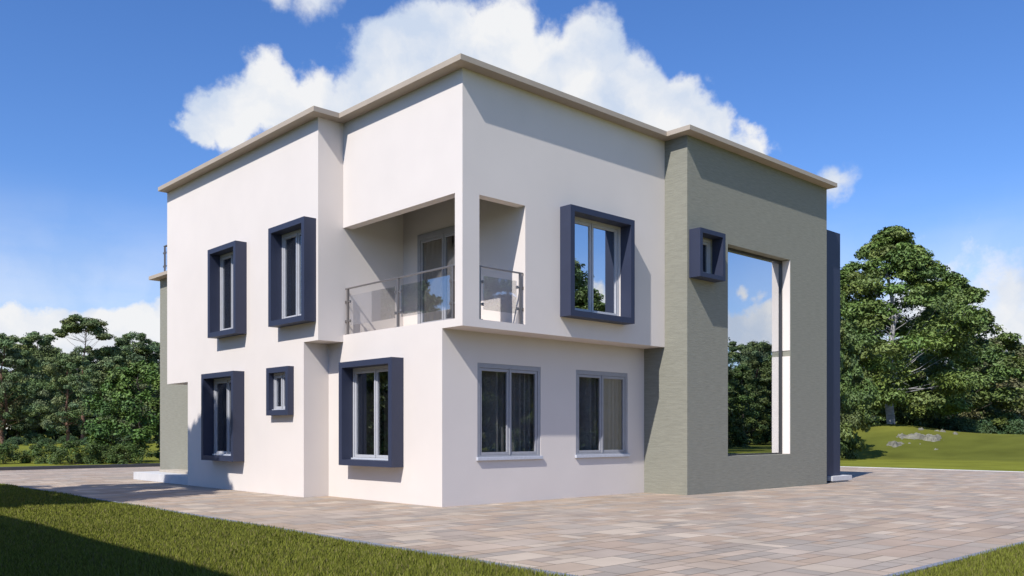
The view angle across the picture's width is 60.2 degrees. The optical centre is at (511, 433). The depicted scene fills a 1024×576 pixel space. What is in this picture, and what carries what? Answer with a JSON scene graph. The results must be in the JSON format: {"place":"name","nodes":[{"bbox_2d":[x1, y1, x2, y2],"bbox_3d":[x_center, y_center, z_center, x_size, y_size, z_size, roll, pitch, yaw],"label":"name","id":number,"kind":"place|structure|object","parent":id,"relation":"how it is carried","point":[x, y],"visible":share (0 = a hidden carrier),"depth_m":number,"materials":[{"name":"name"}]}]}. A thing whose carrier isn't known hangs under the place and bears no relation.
{"place":"outdoors","nodes":[
{"label":"outdoors","id":0,"kind":"place"},
{"bbox_2d":[0,467,1023,575],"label":"paving","id":1,"kind":"structure","parent":0,"point":[395,520],"depth_m":13.98,"materials":[{"name":"grey stone"}]},
{"bbox_2d":[133,53,851,506],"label":"house","id":2,"kind":"structure","parent":1,"relation":"on","point":[461,279],"depth_m":19.64,"materials":[{"name":"white paint"}]},
{"bbox_2d":[201,371,243,461],"bbox_3d":[-7.072,-0.405,21.912,0.524,2.170,1.840,0,0,-43],"label":"window","id":3,"kind":"structure","parent":2,"relation":"in","point":[233,381],"depth_m":22.04,"materials":[{"name":"metal"}]},
{"bbox_2d":[208,240,246,338],"bbox_3d":[-6.909,-3.480,21.736,0.524,2.200,1.600,0,0,-43],"label":"window","id":4,"kind":"structure","parent":2,"relation":"in","point":[235,251],"depth_m":21.74,"materials":[{"name":"metal"}]},
{"bbox_2d":[266,366,293,415],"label":"window","id":5,"kind":"structure","parent":2,"relation":"in","point":[286,373],"depth_m":19.87,"materials":[{"name":"metal"}]},
{"bbox_2d":[268,216,315,327],"bbox_3d":[-4.736,-3.480,19.400,0.524,2.200,1.640,0,0,-43],"label":"window","id":6,"kind":"structure","parent":2,"relation":"in","point":[301,231],"depth_m":19.45,"materials":[{"name":"metal"}]},
{"bbox_2d":[339,357,403,467],"bbox_3d":[-2.838,-0.410,18.271,0.524,2.180,1.980,0,0,-43],"label":"window","id":7,"kind":"structure","parent":2,"relation":"in","point":[382,378],"depth_m":18.48,"materials":[{"name":"metal"}]},
{"bbox_2d":[417,225,454,323],"bbox_3d":[-1.410,-3.385,19.292,0.262,2.330,2.150,0,0,-43],"label":"balcony door","id":8,"kind":"structure","parent":2,"relation":"in","point":[440,244],"depth_m":19.70,"materials":[{"name":"glass"}]},
{"bbox_2d":[476,363,542,460],"bbox_3d":[-0.123,-0.435,17.962,2.040,2.090,0.350,0,0,-43],"label":"window","id":9,"kind":"structure","parent":2,"relation":"in","point":[505,392],"depth_m":18.01,"materials":[{"name":"glass"}]},
{"bbox_2d":[560,204,634,324],"bbox_3d":[1.786,-3.490,18.612,2.020,2.240,0.400,0,0,-43],"label":"window","id":10,"kind":"structure","parent":2,"relation":"in","point":[589,250],"depth_m":18.70,"materials":[{"name":"metal"}]},
{"bbox_2d":[575,370,629,457],"bbox_3d":[1.945,-0.435,19.887,2.050,2.090,0.350,0,0,-43],"label":"window","id":11,"kind":"structure","parent":2,"relation":"in","point":[597,392],"depth_m":19.93,"materials":[{"name":"glass"}]},
{"bbox_2d":[689,227,725,282],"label":"window","id":12,"kind":"structure","parent":2,"relation":"in","point":[696,235],"depth_m":20.19,"materials":[{"name":"metal"}]},
{"bbox_2d":[728,247,782,455],"bbox_3d":[6.008,-1.975,22.171,2.870,5.050,0.080,0,0,-43],"label":"stair window","id":13,"kind":"structure","parent":2,"relation":"in","point":[755,353],"depth_m":22.28,"materials":[{"name":"grey"}]},
{"bbox_2d":[0,424,1023,575],"bbox_3d":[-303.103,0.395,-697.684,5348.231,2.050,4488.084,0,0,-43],"label":"ground","id":14,"kind":"structure","parent":0,"point":[979,451],"depth_m":49.51,"materials":[{"name":"green plant"}]},
{"bbox_2d":[0,442,30,463],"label":"shrub","id":15,"kind":"object","parent":14,"relation":"on","point":[7,450],"visible":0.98,"depth_m":40.96,"materials":[{"name":"green plant"}]},
{"bbox_2d":[3,436,28,445],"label":"shrub","id":16,"kind":"object","parent":14,"relation":"on","point":[14,440],"visible":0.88,"depth_m":99.98,"materials":[{"name":"green plant"}]},
{"bbox_2d":[0,333,44,443],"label":"pine tree","id":17,"kind":"object","parent":14,"relation":"on","point":[28,386],"visible":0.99,"depth_m":116.02,"materials":[{"name":"green plant"}]},
{"bbox_2d":[1,349,45,438],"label":"pine tree","id":18,"kind":"object","parent":14,"relation":"on","point":[18,433],"visible":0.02,"depth_m":137.94,"materials":[{"name":"green plant"}]},
{"bbox_2d":[16,432,47,443],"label":"shrub","id":19,"kind":"object","parent":14,"relation":"on","point":[31,435],"visible":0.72,"depth_m":117.46,"materials":[{"name":"green plant"}]},
{"bbox_2d":[12,442,62,463],"bbox_3d":[-22.014,0.926,41.539,2.329,1.049,2.088,0,0,17],"label":"shrub","id":20,"kind":"object","parent":14,"relation":"on","point":[36,453],"visible":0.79,"depth_m":41.16,"materials":[{"name":"green plant"}]},
{"bbox_2d":[0,331,76,439],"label":"pine tree","id":21,"kind":"object","parent":14,"relation":"on","point":[47,349],"visible":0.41,"depth_m":120.08,"materials":[{"name":"green plant"}]},
{"bbox_2d":[37,437,56,444],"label":"shrub","id":22,"kind":"object","parent":14,"relation":"on","point":[47,440],"visible":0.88,"depth_m":103.67,"materials":[{"name":"green plant"}]},
{"bbox_2d":[23,347,81,440],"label":"pine tree","id":23,"kind":"object","parent":14,"relation":"on","point":[77,372],"visible":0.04,"depth_m":138.22,"materials":[{"name":"green plant"}]},
{"bbox_2d":[30,351,98,441],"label":"pine tree","id":24,"kind":"object","parent":14,"relation":"on","point":[61,381],"visible":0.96,"depth_m":103.00,"materials":[{"name":"green plant"}]},
{"bbox_2d":[55,435,78,443],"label":"shrub","id":25,"kind":"object","parent":14,"relation":"on","point":[61,439],"visible":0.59,"depth_m":117.36,"materials":[{"name":"green plant"}]},
{"bbox_2d":[46,439,106,464],"bbox_3d":[-20.019,0.848,40.563,2.697,1.214,2.418,0,0,-41],"label":"shrub","id":26,"kind":"object","parent":14,"relation":"on","point":[62,452],"visible":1,"depth_m":40.25,"materials":[{"name":"green plant"}]},
{"bbox_2d":[0,463,159,470],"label":"kerb","id":27,"kind":"structure","parent":14,"relation":"on","point":[78,466],"depth_m":34.77,"materials":[{"name":"grey concrete"}]},
{"bbox_2d":[63,365,98,440],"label":"pine tree","id":28,"kind":"object","parent":14,"relation":"on","point":[79,436],"visible":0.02,"depth_m":141.76,"materials":[{"name":"green plant"}]},
{"bbox_2d":[52,314,116,439],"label":"umbrella pine","id":29,"kind":"object","parent":14,"relation":"on","point":[89,325],"visible":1,"depth_m":120.58,"materials":[{"name":"green plant"}]},
{"bbox_2d":[80,436,95,445],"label":"shrub","id":30,"kind":"object","parent":14,"relation":"on","point":[84,440],"visible":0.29,"depth_m":101.33,"materials":[{"name":"green plant"}]},
{"bbox_2d":[63,345,119,436],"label":"pine tree","id":31,"kind":"object","parent":14,"relation":"on","point":[90,355],"visible":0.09,"depth_m":126.85,"materials":[{"name":"green plant"}]},
{"bbox_2d":[74,442,119,463],"bbox_3d":[-19.398,0.939,41.519,2.034,1.021,2.268,0,0,-8],"label":"shrub","id":32,"kind":"object","parent":14,"relation":"on","point":[102,449],"visible":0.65,"depth_m":41.01,"materials":[{"name":"green plant"}]},
{"bbox_2d":[72,345,139,430],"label":"pine tree","id":33,"kind":"object","parent":14,"relation":"on","point":[106,363],"visible":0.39,"depth_m":122.10,"materials":[{"name":"green plant"}]},
{"bbox_2d":[80,360,159,461],"bbox_3d":[-18.440,-0.978,43.581,5.090,5.410,4.423,0,0,-43],"label":"broadleaf tree","id":34,"kind":"object","parent":14,"relation":"on","point":[117,378],"visible":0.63,"depth_m":42.92,"materials":[{"name":"green plant"}]},
{"bbox_2d":[90,331,159,434],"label":"pine tree","id":35,"kind":"object","parent":14,"relation":"on","point":[125,345],"visible":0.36,"depth_m":124.29,"materials":[{"name":"green plant"}]},
{"bbox_2d":[104,441,157,463],"bbox_3d":[-17.971,0.913,40.966,2.391,1.076,2.143,0,0,25],"label":"shrub","id":36,"kind":"object","parent":14,"relation":"on","point":[132,449],"visible":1,"depth_m":40.76,"materials":[{"name":"green plant"}]},
{"bbox_2d":[124,434,153,443],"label":"shrub","id":37,"kind":"object","parent":14,"relation":"on","point":[128,436],"visible":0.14,"depth_m":117.31,"materials":[{"name":"green plant"}]},
{"bbox_2d":[132,341,159,442],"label":"pine tree","id":38,"kind":"object","parent":14,"relation":"on","point":[151,359],"visible":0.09,"depth_m":127.55,"materials":[{"name":"green plant"}]},
{"bbox_2d":[3,367,975,441],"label":"wood","id":39,"kind":"object","parent":14,"relation":"on","point":[11,434],"visible":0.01,"depth_m":138.06,"materials":[{"name":"green plant"}]},
{"bbox_2d":[0,483,1023,575],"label":"grass","id":40,"kind":"structure","parent":14,"relation":"on","point":[50,533],"depth_m":10.33,"materials":[{"name":"green plant"}]},
{"bbox_2d":[9,484,1023,575],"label":"kerb","id":41,"kind":"structure","parent":14,"relation":"on","point":[896,573],"depth_m":10.11,"materials":[{"name":"grey concrete"}]},
{"bbox_2d":[840,290,881,458],"bbox_3d":[16.864,-3.637,47.902,5.895,10.691,5.963,0,0,22],"label":"broadleaf tree","id":42,"kind":"object","parent":14,"relation":"on","point":[862,382],"visible":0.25,"depth_m":46.89,"materials":[{"name":"green plant"}]},
{"bbox_2d":[841,317,918,427],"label":"broadleaf tree","id":43,"kind":"object","parent":14,"relation":"on","point":[882,412],"visible":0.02,"depth_m":76.09,"materials":[{"name":"green plant"}]},
{"bbox_2d":[872,332,937,421],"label":"broadleaf tree","id":44,"kind":"object","parent":14,"relation":"on","point":[921,372],"visible":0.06,"depth_m":95.79,"materials":[{"name":"green plant"}]},
{"bbox_2d":[840,225,993,423],"bbox_3d":[25.751,-7.450,62.335,14.033,14.307,15.392,0,0,24],"label":"broadleaf tree","id":45,"kind":"object","parent":14,"relation":"on","point":[917,269],"visible":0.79,"depth_m":59.24,"materials":[{"name":"green plant"}]},
{"bbox_2d":[887,427,957,449],"bbox_3d":[24.682,0.505,53.500,5.200,1.736,9.200,0,0,25],"label":"rock outcrop","id":46,"kind":"object","parent":14,"relation":"on","point":[932,438],"visible":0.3,"depth_m":53.68,"materials":[{"name":"grey stone"}]},
{"bbox_2d":[840,466,1020,471],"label":"kerb","id":47,"kind":"structure","parent":14,"relation":"on","point":[935,469],"depth_m":33.74,"materials":[{"name":"concrete"}]},
{"bbox_2d":[920,417,960,431],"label":"shrub","id":48,"kind":"object","parent":14,"relation":"on","point":[928,425],"visible":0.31,"depth_m":69.63,"materials":[{"name":"green plant"}]},
{"bbox_2d":[894,271,1023,432],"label":"broadleaf tree","id":49,"kind":"object","parent":14,"relation":"on","point":[1006,365],"visible":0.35,"depth_m":69.57,"materials":[{"name":"green plant"}]},
{"bbox_2d":[938,416,991,433],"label":"shrub","id":50,"kind":"object","parent":14,"relation":"on","point":[969,428],"visible":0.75,"depth_m":68.24,"materials":[{"name":"green plant"}]},
{"bbox_2d":[937,349,1012,418],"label":"broadleaf tree","id":51,"kind":"object","parent":14,"relation":"on","point":[973,411],"visible":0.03,"depth_m":91.86,"materials":[{"name":"green plant"}]},
{"bbox_2d":[967,417,1010,433],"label":"shrub","id":52,"kind":"object","parent":14,"relation":"on","point":[994,428],"visible":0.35,"depth_m":68.89,"materials":[{"name":"green plant"}]},
{"bbox_2d":[958,336,1023,427],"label":"poplar tree","id":53,"kind":"object","parent":14,"relation":"on","point":[1010,382],"visible":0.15,"depth_m":85.12,"materials":[{"name":"green plant"}]},
{"bbox_2d":[984,422,1020,433],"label":"shrub","id":54,"kind":"object","parent":14,"relation":"on","point":[1001,431],"visible":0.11,"depth_m":69.60,"materials":[{"name":"green plant"}]},
{"bbox_2d":[993,418,1023,433],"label":"shrub","id":55,"kind":"object","parent":14,"relation":"on","point":[1018,423],"visible":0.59,"depth_m":67.31,"materials":[{"name":"green plant"}]},
{"bbox_2d":[1006,347,1023,420],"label":"poplar tree","id":56,"kind":"object","parent":14,"relation":"on","point":[1020,352],"visible":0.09,"depth_m":91.19,"materials":[{"name":"green plant"}]},
{"bbox_2d":[0,0,1023,429],"label":"sky","id":57,"kind":"structure","parent":0,"point":[914,109],"materials":[{"name":"blue"}]}
]}

